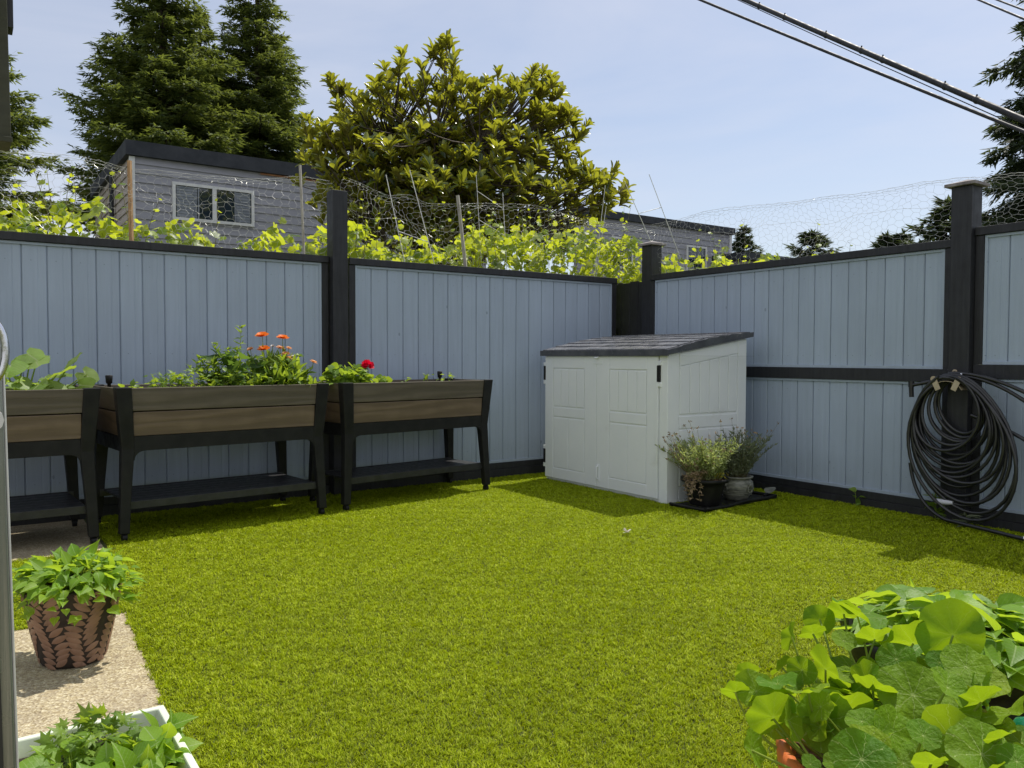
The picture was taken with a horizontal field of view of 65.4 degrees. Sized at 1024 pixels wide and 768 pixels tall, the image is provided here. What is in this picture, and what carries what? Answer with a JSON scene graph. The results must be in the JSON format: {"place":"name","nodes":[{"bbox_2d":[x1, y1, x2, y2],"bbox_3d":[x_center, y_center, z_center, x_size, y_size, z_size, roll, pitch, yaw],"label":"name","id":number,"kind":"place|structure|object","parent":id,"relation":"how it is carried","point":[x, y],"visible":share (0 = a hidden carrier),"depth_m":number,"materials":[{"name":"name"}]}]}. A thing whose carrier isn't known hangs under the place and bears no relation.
{"place":"outdoors","nodes":[
{"label":"outdoors","id":0,"kind":"place"},
{"bbox_2d":[0,0,12,151],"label":"hanging beam","id":1,"kind":"structure","parent":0,"point":[6,30],"depth_m":1.67,"materials":[{"name":"grey paint"}]},
{"bbox_2d":[10,519,102,561],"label":"paving slab","id":2,"kind":"structure","parent":0,"point":[42,539],"depth_m":5.23,"materials":[{"name":"concrete"}]},
{"bbox_2d":[5,384,100,543],"bbox_3d":[-3.427,0.527,4.893,1.506,0.999,0.780,-1,2,-37],"label":"raised planter","id":3,"kind":"object","parent":2,"relation":"on","point":[52,422],"visible":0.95,"depth_m":4.95,"materials":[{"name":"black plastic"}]},
{"bbox_2d":[5,347,99,389],"bbox_3d":[-3.212,-0.072,4.907,1.196,0.312,0.543,-1,2,-34],"label":"squash plant","id":4,"kind":"object","parent":3,"relation":"on","point":[34,358],"visible":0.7,"depth_m":5.03,"materials":[{"name":"green plant"}]},
{"bbox_2d":[0,231,329,525],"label":"board fence","id":5,"kind":"object","parent":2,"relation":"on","point":[124,311],"visible":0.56,"depth_m":6.12,"materials":[{"name":"paint"}]},
{"bbox_2d":[127,160,133,240],"bbox_3d":[-2.892,-0.802,6.069,0.037,1.780,0.037,0,2,10],"label":"wooden stake","id":6,"kind":"object","parent":5,"relation":"attached to","point":[130,199],"visible":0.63,"depth_m":6.04,"materials":[{"name":"wood"}]},
{"bbox_2d":[0,149,333,254],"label":"wire netting","id":7,"kind":"object","parent":5,"relation":"attached to","point":[156,199],"visible":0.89,"depth_m":6.14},
{"bbox_2d":[299,165,304,253],"bbox_3d":[-1.774,-0.905,6.834,0.101,1.920,0.024,-1,2,-34],"label":"wooden stake","id":8,"kind":"object","parent":5,"relation":"attached to","point":[301,205],"visible":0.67,"depth_m":6.79,"materials":[{"name":"wood"}]},
{"bbox_2d":[14,612,167,737],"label":"patio","id":9,"kind":"structure","parent":0,"point":[116,678],"depth_m":2.90,"materials":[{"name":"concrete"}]},
{"bbox_2d":[0,322,18,767],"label":"metal pole","id":10,"kind":"object","parent":9,"relation":"on","point":[9,754],"visible":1,"depth_m":0.77,"materials":[{"name":"metal"}]},
{"bbox_2d":[20,572,121,669],"bbox_3d":[-1.726,0.935,3.132,0.358,0.304,0.329,-1,2,-34],"label":"patterned pot","id":11,"kind":"object","parent":9,"relation":"on","point":[62,643],"visible":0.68,"depth_m":3.02,"materials":[{"name":"brown wicker"}]},
{"bbox_2d":[12,539,146,625],"bbox_3d":[-1.729,0.769,3.132,0.559,0.265,0.532,-1,2,-34],"label":"sweet potato vine","id":12,"kind":"object","parent":11,"relation":"on","point":[56,571],"visible":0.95,"depth_m":3.03,"materials":[{"name":"green plant"}]},
{"bbox_2d":[18,705,198,767],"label":"window box","id":13,"kind":"object","parent":9,"relation":"on","point":[160,714],"visible":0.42,"depth_m":2.17,"materials":[{"name":"white plastic"}]},
{"bbox_2d":[19,732,91,767],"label":"lettuce plant","id":14,"kind":"object","parent":13,"relation":"on","point":[41,759],"visible":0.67,"depth_m":2.03,"materials":[{"name":"green plant"}]},
{"bbox_2d":[35,755,75,767],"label":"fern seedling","id":15,"kind":"object","parent":13,"relation":"on","point":[58,764],"visible":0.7,"depth_m":2.00,"materials":[{"name":"green plant"}]},
{"bbox_2d":[25,702,149,767],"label":"chrysanthemum plant","id":16,"kind":"object","parent":13,"relation":"on","point":[88,745],"visible":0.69,"depth_m":2.13,"materials":[{"name":"green plant"}]},
{"bbox_2d":[76,741,180,767],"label":"leafy seedling","id":17,"kind":"object","parent":13,"relation":"on","point":[141,755],"visible":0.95,"depth_m":1.98,"materials":[{"name":"green plant"}]},
{"bbox_2d":[109,708,202,767],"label":"leafy seedling","id":18,"kind":"object","parent":13,"relation":"on","point":[164,734],"visible":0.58,"depth_m":2.12,"materials":[{"name":"green plant"}]},
{"bbox_2d":[90,139,486,267],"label":"house","id":19,"kind":"structure","parent":0,"point":[148,157],"depth_m":14.46,"materials":[{"name":"grey wood"}]},
{"bbox_2d":[172,181,254,226],"bbox_3d":[-5.365,-3.229,14.365,1.420,0.660,0.052,-1,2,-34],"label":"window","id":20,"kind":"structure","parent":19,"relation":"in","point":[227,195],"depth_m":14.34,"materials":[{"name":"clear glass"}]},
{"bbox_2d":[0,0,1023,274],"label":"sky","id":21,"kind":"structure","parent":0,"point":[720,109],"materials":[{"name":"blue"}]},
{"bbox_2d":[12,472,1023,767],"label":"lawn","id":22,"kind":"structure","parent":0,"point":[411,744],"depth_m":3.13,"materials":[{"name":"green plant"}]},
{"bbox_2d":[93,383,328,540],"bbox_3d":[-2.196,0.498,5.841,1.484,0.999,0.780,-1,3,-40],"label":"raised planter","id":23,"kind":"object","parent":22,"relation":"on","point":[132,423],"visible":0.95,"depth_m":5.55,"materials":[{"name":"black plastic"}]},
{"bbox_2d":[105,375,112,386],"bbox_3d":[-2.768,0.004,5.474,0.048,0.130,0.047,-1,2,-34],"label":"water gauge","id":24,"kind":"object","parent":23,"relation":"on","point":[109,379],"visible":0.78,"depth_m":5.46,"materials":[{"name":"black plastic"}]},
{"bbox_2d":[118,379,139,387],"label":"lettuce seedling","id":25,"kind":"object","parent":23,"relation":"on","point":[133,384],"visible":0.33,"depth_m":5.25,"materials":[{"name":"green plant"}]},
{"bbox_2d":[139,369,189,387],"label":"strawberry plant","id":26,"kind":"object","parent":23,"relation":"on","point":[171,379],"visible":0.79,"depth_m":5.43,"materials":[{"name":"green plant"}]},
{"bbox_2d":[176,365,246,386],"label":"ground creeper","id":27,"kind":"object","parent":23,"relation":"on","point":[204,378],"visible":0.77,"depth_m":5.61,"materials":[{"name":"green plant"}]},
{"bbox_2d":[188,325,255,385],"bbox_3d":[-2.101,-0.190,5.773,0.510,0.485,0.237,-1,2,-34],"label":"tall herb","id":28,"kind":"object","parent":23,"relation":"on","point":[198,367],"visible":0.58,"depth_m":5.75,"materials":[{"name":"green plant"}]},
{"bbox_2d":[200,347,269,385],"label":"chard plant","id":29,"kind":"object","parent":23,"relation":"on","point":[231,363],"visible":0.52,"depth_m":5.76,"materials":[{"name":"green plant"}]},
{"bbox_2d":[208,368,308,385],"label":"strawberry plant","id":30,"kind":"object","parent":23,"relation":"on","point":[269,379],"visible":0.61,"depth_m":5.75,"materials":[{"name":"green plant"}]},
{"bbox_2d":[227,332,323,385],"bbox_3d":[-1.754,-0.170,5.971,0.573,0.440,0.672,1,2,16],"label":"calendula plant","id":31,"kind":"object","parent":23,"relation":"on","point":[279,364],"visible":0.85,"depth_m":5.90,"materials":[{"name":"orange plant"}]},
{"bbox_2d":[308,378,492,510],"bbox_3d":[-0.938,0.467,6.842,1.531,0.999,0.610,-2,3,-43],"label":"raised planter","id":32,"kind":"object","parent":22,"relation":"on","point":[354,411],"visible":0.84,"depth_m":6.58,"materials":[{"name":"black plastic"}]},
{"bbox_2d":[319,362,373,384],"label":"geranium leaves","id":33,"kind":"object","parent":32,"relation":"on","point":[348,374],"visible":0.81,"depth_m":6.30,"materials":[{"name":"green plant"}]},
{"bbox_2d":[357,360,392,382],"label":"geranium plant","id":34,"kind":"object","parent":32,"relation":"on","point":[379,378],"visible":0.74,"depth_m":6.47,"materials":[{"name":"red plant"}]},
{"bbox_2d":[437,371,441,380],"bbox_3d":[-0.665,-0.053,7.329,0.048,0.130,0.047,-1,2,-34],"label":"water gauge","id":35,"kind":"object","parent":32,"relation":"on","point":[439,376],"visible":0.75,"depth_m":7.31,"materials":[{"name":"black plastic"}]},
{"bbox_2d":[348,258,616,491],"bbox_3d":[-0.159,-0.090,7.913,3.120,2.086,0.090,-1,2,-34],"label":"board fence","id":36,"kind":"object","parent":22,"relation":"on","point":[501,328],"visible":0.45,"depth_m":7.73,"materials":[{"name":"paint"}]},
{"bbox_2d":[456,195,466,266],"bbox_3d":[-0.425,-0.889,7.762,0.283,1.858,0.040,-1,2,-34],"label":"wooden stake","id":37,"kind":"object","parent":36,"relation":"attached to","point":[461,233],"visible":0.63,"depth_m":7.69,"materials":[{"name":"grey wood"}]},
{"bbox_2d":[342,179,654,283],"bbox_3d":[0.039,-1.458,8.084,3.853,0.781,0.166,-1,2,-34],"label":"wire netting","id":38,"kind":"object","parent":36,"relation":"attached to","point":[495,229],"visible":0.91,"depth_m":7.92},
{"bbox_2d":[386,170,434,263],"bbox_3d":[-0.843,-1.151,7.538,0.768,1.705,0.007,-1,2,-34],"label":"wire plant support","id":39,"kind":"object","parent":38,"relation":"attached to","point":[421,215],"visible":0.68,"depth_m":7.44,"materials":[{"name":"grey metal"}]},
{"bbox_2d":[594,189,605,276],"bbox_3d":[0.968,-1.536,8.897,0.264,1.365,0.056,-1,2,-34],"label":"wire plant support","id":40,"kind":"object","parent":36,"relation":"attached to","point":[599,235],"visible":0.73,"depth_m":8.88,"materials":[{"name":"grey metal"}]},
{"bbox_2d":[540,332,753,503],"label":"storage shed","id":41,"kind":"structure","parent":22,"relation":"on","point":[617,408],"depth_m":6.88,"materials":[{"name":"plastic"}]},
{"bbox_2d":[543,356,596,485],"bbox_3d":[0.540,0.325,7.504,0.029,1.178,0.796,-1,2,-34],"label":"door","id":42,"kind":"structure","parent":41,"relation":"in","point":[569,449],"depth_m":7.47,"materials":[{"name":"plastic"}]},
{"bbox_2d":[596,356,661,498],"bbox_3d":[0.994,0.348,6.844,0.029,1.178,0.797,-1,2,-34],"label":"door","id":43,"kind":"structure","parent":41,"relation":"in","point":[627,434],"depth_m":6.82,"materials":[{"name":"plastic"}]},
{"bbox_2d":[669,491,776,511],"bbox_3d":[1.759,0.954,6.562,1.016,0.036,0.360,-1,2,-39],"label":"drip tray","id":44,"kind":"object","parent":22,"relation":"on","point":[755,496],"visible":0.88,"depth_m":6.44,"materials":[{"name":"black plastic"}]},
{"bbox_2d":[680,475,728,506],"bbox_3d":[1.552,0.857,6.422,0.384,0.220,0.384,-1,2,-34],"label":"black plant pot","id":45,"kind":"object","parent":44,"relation":"on","point":[712,492],"visible":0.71,"depth_m":6.30,"materials":[{"name":"plastic"}]},
{"bbox_2d":[655,419,747,500],"bbox_3d":[1.505,0.596,6.314,0.660,0.634,0.736,0,2,-6],"label":"lavender plant","id":46,"kind":"object","parent":45,"relation":"on","point":[708,463],"visible":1,"depth_m":6.28,"materials":[{"name":"green plant"}]},
{"bbox_2d":[723,474,753,500],"bbox_3d":[1.874,0.861,6.661,0.289,0.197,0.289,0,2,6],"label":"ceramic urn","id":47,"kind":"object","parent":44,"relation":"on","point":[738,488],"visible":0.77,"depth_m":6.55,"materials":[{"name":"grey ceramic"}]},
{"bbox_2d":[706,418,778,476],"bbox_3d":[1.880,0.536,6.653,0.552,0.491,0.646,-2,3,-44],"label":"lavender plant","id":48,"kind":"object","parent":47,"relation":"on","point":[742,465],"visible":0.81,"depth_m":6.57,"materials":[{"name":"green plant"}]},
{"bbox_2d":[763,487,775,496],"bbox_3d":[2.195,0.919,6.807,0.095,0.053,0.256,2,3,41],"label":"garden trowel","id":49,"kind":"object","parent":44,"relation":"on","point":[768,490],"visible":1,"depth_m":6.83,"materials":[{"name":"grey metal"}]},
{"bbox_2d":[650,239,950,517],"bbox_3d":[2.358,-0.058,7.139,0.090,2.086,3.108,-1,2,-34],"label":"board fence","id":50,"kind":"object","parent":22,"relation":"on","point":[843,349],"visible":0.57,"depth_m":6.64,"materials":[{"name":"paint"}]},
{"bbox_2d":[849,487,863,505],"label":"weed","id":51,"kind":"object","parent":22,"relation":"on","point":[857,500],"visible":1,"depth_m":6.42,"materials":[{"name":"green plant"}]},
{"bbox_2d":[776,739,947,767],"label":"terracotta pot","id":52,"kind":"object","parent":22,"relation":"on","point":[787,754],"visible":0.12,"depth_m":1.53,"materials":[{"name":"orange ceramic"}]},
{"bbox_2d":[720,597,1023,767],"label":"nasturtium plant","id":53,"kind":"object","parent":52,"relation":"on","point":[919,713],"visible":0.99,"depth_m":1.51,"materials":[{"name":"green plant"}]},
{"bbox_2d":[1013,716,1023,725],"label":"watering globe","id":54,"kind":"object","parent":52,"relation":"on","point":[1018,720],"visible":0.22,"depth_m":1.48,"materials":[{"name":"green glass"}]},
{"bbox_2d":[840,606,1023,719],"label":"black nursery pot","id":55,"kind":"object","parent":22,"relation":"on","point":[1006,701],"visible":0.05,"depth_m":1.92,"materials":[{"name":"plastic"}]},
{"bbox_2d":[833,577,1023,696],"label":"pepper plant","id":56,"kind":"object","parent":55,"relation":"on","point":[1003,653],"visible":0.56,"depth_m":2.15,"materials":[{"name":"green plant"}]},
{"bbox_2d":[924,492,945,518],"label":"weed","id":57,"kind":"object","parent":22,"relation":"on","point":[938,510],"visible":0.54,"depth_m":5.89,"materials":[{"name":"green plant"}]},
{"bbox_2d":[953,507,981,527],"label":"weed","id":58,"kind":"object","parent":22,"relation":"on","point":[969,516],"visible":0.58,"depth_m":5.64,"materials":[{"name":"green plant"}]},
{"bbox_2d":[970,221,1023,532],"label":"board fence","id":59,"kind":"object","parent":22,"relation":"on","point":[998,352],"visible":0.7,"depth_m":5.56,"materials":[{"name":"paint"}]},
{"bbox_2d":[712,252,791,265],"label":"roof","id":60,"kind":"structure","parent":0,"point":[737,255],"depth_m":21.99,"materials":[{"name":"grey"}]},
{"bbox_2d":[698,0,1023,133],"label":"overhead cable","id":61,"kind":"object","parent":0,"point":[978,113],"visible":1,"depth_m":7.98,"materials":[{"name":"black rubber"}]},
{"bbox_2d":[740,0,1023,123],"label":"overhead cable","id":62,"kind":"object","parent":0,"point":[978,100],"visible":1,"depth_m":8.39,"materials":[{"name":"black rubber"}]},
{"bbox_2d":[738,0,1023,128],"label":"overhead cable","id":63,"kind":"object","parent":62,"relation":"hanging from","point":[890,69],"visible":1,"depth_m":8.44,"materials":[{"name":"black rubber"}]},
{"bbox_2d":[977,0,1023,19],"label":"overhead cable","id":64,"kind":"object","parent":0,"point":[1004,10],"visible":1,"depth_m":11.31,"materials":[{"name":"grey rubber"}]},
{"bbox_2d":[996,0,1023,10],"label":"overhead cable","id":65,"kind":"object","parent":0,"point":[1012,5],"visible":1,"depth_m":11.36,"materials":[{"name":"grey rubber"}]},
{"bbox_3d":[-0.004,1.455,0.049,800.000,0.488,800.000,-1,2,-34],"label":"ground","id":66,"kind":"structure","parent":0,"visible":0},
{"bbox_2d":[0,52,82,233],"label":"spruce tree","id":67,"kind":"object","parent":66,"relation":"on","point":[20,120],"visible":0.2,"depth_m":18.08,"materials":[{"name":"green plant"}]},
{"bbox_2d":[40,0,270,237],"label":"spruce tree","id":68,"kind":"object","parent":66,"relation":"on","point":[180,97],"visible":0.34,"depth_m":26.08,"materials":[{"name":"green plant"}]},
{"bbox_2d":[0,151,315,254],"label":"grape vine","id":69,"kind":"object","parent":66,"relation":"on","point":[103,228],"visible":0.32,"depth_m":6.25,"materials":[{"name":"green plant"}]},
{"bbox_2d":[154,9,266,158],"bbox_3d":[-11.981,-7.052,30.852,5.924,14.765,5.945,-1,2,-34],"label":"spruce tree","id":70,"kind":"object","parent":66,"relation":"on","point":[210,37],"visible":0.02,"depth_m":30.46,"materials":[{"name":"green plant"}]},
{"bbox_2d":[208,0,321,165],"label":"spruce tree","id":71,"kind":"object","parent":66,"relation":"on","point":[269,103],"visible":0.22,"depth_m":30.20,"materials":[{"name":"green plant"}]},
{"bbox_2d":[327,189,347,494],"bbox_3d":[-1.514,-0.325,6.924,0.135,2.675,0.140,-1,2,-34],"label":"fence post","id":72,"kind":"object","parent":66,"relation":"on","point":[337,233],"visible":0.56,"depth_m":6.86,"materials":[{"name":"grey paint"}]},
{"bbox_2d":[290,28,636,267],"bbox_3d":[-0.880,-2.014,11.523,4.545,5.856,4.268,-1,2,-34],"label":"magnolia tree","id":73,"kind":"object","parent":66,"relation":"on","point":[438,159],"visible":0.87,"depth_m":10.80,"materials":[{"name":"green plant"}]},
{"bbox_2d":[305,189,643,283],"bbox_3d":[-0.057,-0.554,8.589,4.375,3.032,0.974,-1,2,-34],"label":"grape vine","id":74,"kind":"object","parent":66,"relation":"on","point":[471,244],"visible":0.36,"depth_m":8.44,"materials":[{"name":"green plant"}]},
{"bbox_2d":[476,175,506,269],"bbox_3d":[-0.194,-1.387,8.194,0.417,1.460,0.005,-1,2,-34],"label":"wire plant support","id":75,"kind":"object","parent":74,"relation":"attached to","point":[485,223],"visible":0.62,"depth_m":8.12,"materials":[{"name":"grey metal"}]},
{"bbox_2d":[624,175,684,269],"bbox_3d":[1.888,-1.391,9.504,1.486,2.114,0.007,-1,2,-34],"label":"wire plant support","id":76,"kind":"object","parent":74,"relation":"attached to","point":[653,209],"visible":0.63,"depth_m":9.31,"materials":[{"name":"grey metal"}]},
{"bbox_2d":[522,207,734,281],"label":"house","id":77,"kind":"structure","parent":66,"relation":"on","point":[633,220],"depth_m":21.56,"materials":[{"name":"grey wood"}]},
{"bbox_2d":[610,236,632,268],"bbox_3d":[2.848,-3.389,20.615,0.750,0.800,0.050,-1,2,-34],"label":"window","id":78,"kind":"structure","parent":77,"relation":"in","point":[631,258],"depth_m":20.62,"materials":[{"name":"white glass"}]},
{"bbox_2d":[686,245,706,270],"bbox_3d":[5.135,-3.412,22.186,0.800,0.850,0.050,-1,2,-34],"label":"window","id":79,"kind":"structure","parent":77,"relation":"in","point":[703,253],"depth_m":22.16,"materials":[{"name":"white glass"}]},
{"bbox_2d":[616,281,641,335],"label":"corner boards","id":80,"kind":"object","parent":66,"relation":"on","point":[628,308],"visible":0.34,"depth_m":8.80,"materials":[{"name":"grey paint"}]},
{"bbox_2d":[637,241,665,334],"bbox_3d":[1.487,-0.279,8.528,0.215,2.490,0.220,-1,2,-34],"label":"fence post","id":81,"kind":"object","parent":66,"relation":"on","point":[651,259],"visible":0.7,"depth_m":8.45,"materials":[{"name":"grey paint"}]},
{"bbox_2d":[630,219,852,280],"bbox_3d":[2.240,-0.354,8.311,0.690,2.663,2.773,-1,2,-34],"label":"grape vine","id":82,"kind":"object","parent":66,"relation":"on","point":[699,260],"visible":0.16,"depth_m":8.43,"materials":[{"name":"green plant"}]},
{"bbox_2d":[732,225,764,253],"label":"conifer tree","id":83,"kind":"object","parent":66,"relation":"on","point":[752,246],"visible":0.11,"depth_m":56.95,"materials":[{"name":"green plant"}]},
{"bbox_2d":[784,228,843,257],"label":"conifer tree","id":84,"kind":"object","parent":66,"relation":"on","point":[811,237],"visible":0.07,"depth_m":46.20,"materials":[{"name":"green plant"}]},
{"bbox_2d":[868,230,896,247],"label":"conifer tree","id":85,"kind":"object","parent":66,"relation":"on","point":[885,238],"visible":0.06,"depth_m":53.84,"materials":[{"name":"green plant"}]},
{"bbox_2d":[888,228,913,246],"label":"conifer tree","id":86,"kind":"object","parent":66,"relation":"on","point":[903,237],"visible":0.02,"depth_m":53.40,"materials":[{"name":"green plant"}]},
{"bbox_2d":[897,194,950,245],"bbox_3d":[19.100,-4.017,35.088,6.979,8.561,7.059,-1,2,-34],"label":"conifer tree","id":87,"kind":"object","parent":66,"relation":"on","point":[932,236],"visible":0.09,"depth_m":34.80,"materials":[{"name":"green plant"}]},
{"bbox_2d":[944,180,989,522],"bbox_3d":[3.275,-0.204,5.781,0.220,2.535,0.215,-1,2,-34],"label":"fence post","id":88,"kind":"object","parent":66,"relation":"on","point":[966,208],"visible":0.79,"depth_m":5.72,"materials":[{"name":"grey paint"}]},
{"bbox_2d":[651,177,990,272],"bbox_3d":[2.436,-1.355,7.147,0.176,0.635,3.495,-1,2,-34],"label":"wire netting","id":89,"kind":"object","parent":88,"relation":"attached to","point":[952,181],"visible":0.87,"depth_m":6.93,"materials":[{"name":"grey metal"}]},
{"bbox_2d":[930,369,967,391],"bbox_3d":[3.145,-0.027,5.719,0.129,0.155,0.217,-1,2,-34],"label":"hose holder","id":90,"kind":"object","parent":88,"relation":"attached to","point":[956,384],"visible":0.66,"depth_m":5.65,"materials":[{"name":"beige metal"}]},
{"bbox_2d":[906,371,1023,540],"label":"garden hose","id":91,"kind":"object","parent":90,"relation":"hanging from","point":[993,421],"visible":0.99,"depth_m":5.60,"materials":[{"name":"black rubber"}]},
{"bbox_2d":[980,172,1023,225],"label":"wire netting","id":92,"kind":"object","parent":88,"relation":"attached to","point":[1003,195],"visible":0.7,"depth_m":5.62,"materials":[{"name":"silver metal"}]},
{"bbox_2d":[948,0,1023,226],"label":"cedar tree","id":93,"kind":"object","parent":66,"relation":"on","point":[1014,139],"visible":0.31,"depth_m":16.65,"materials":[{"name":"green plant"}]}
]}

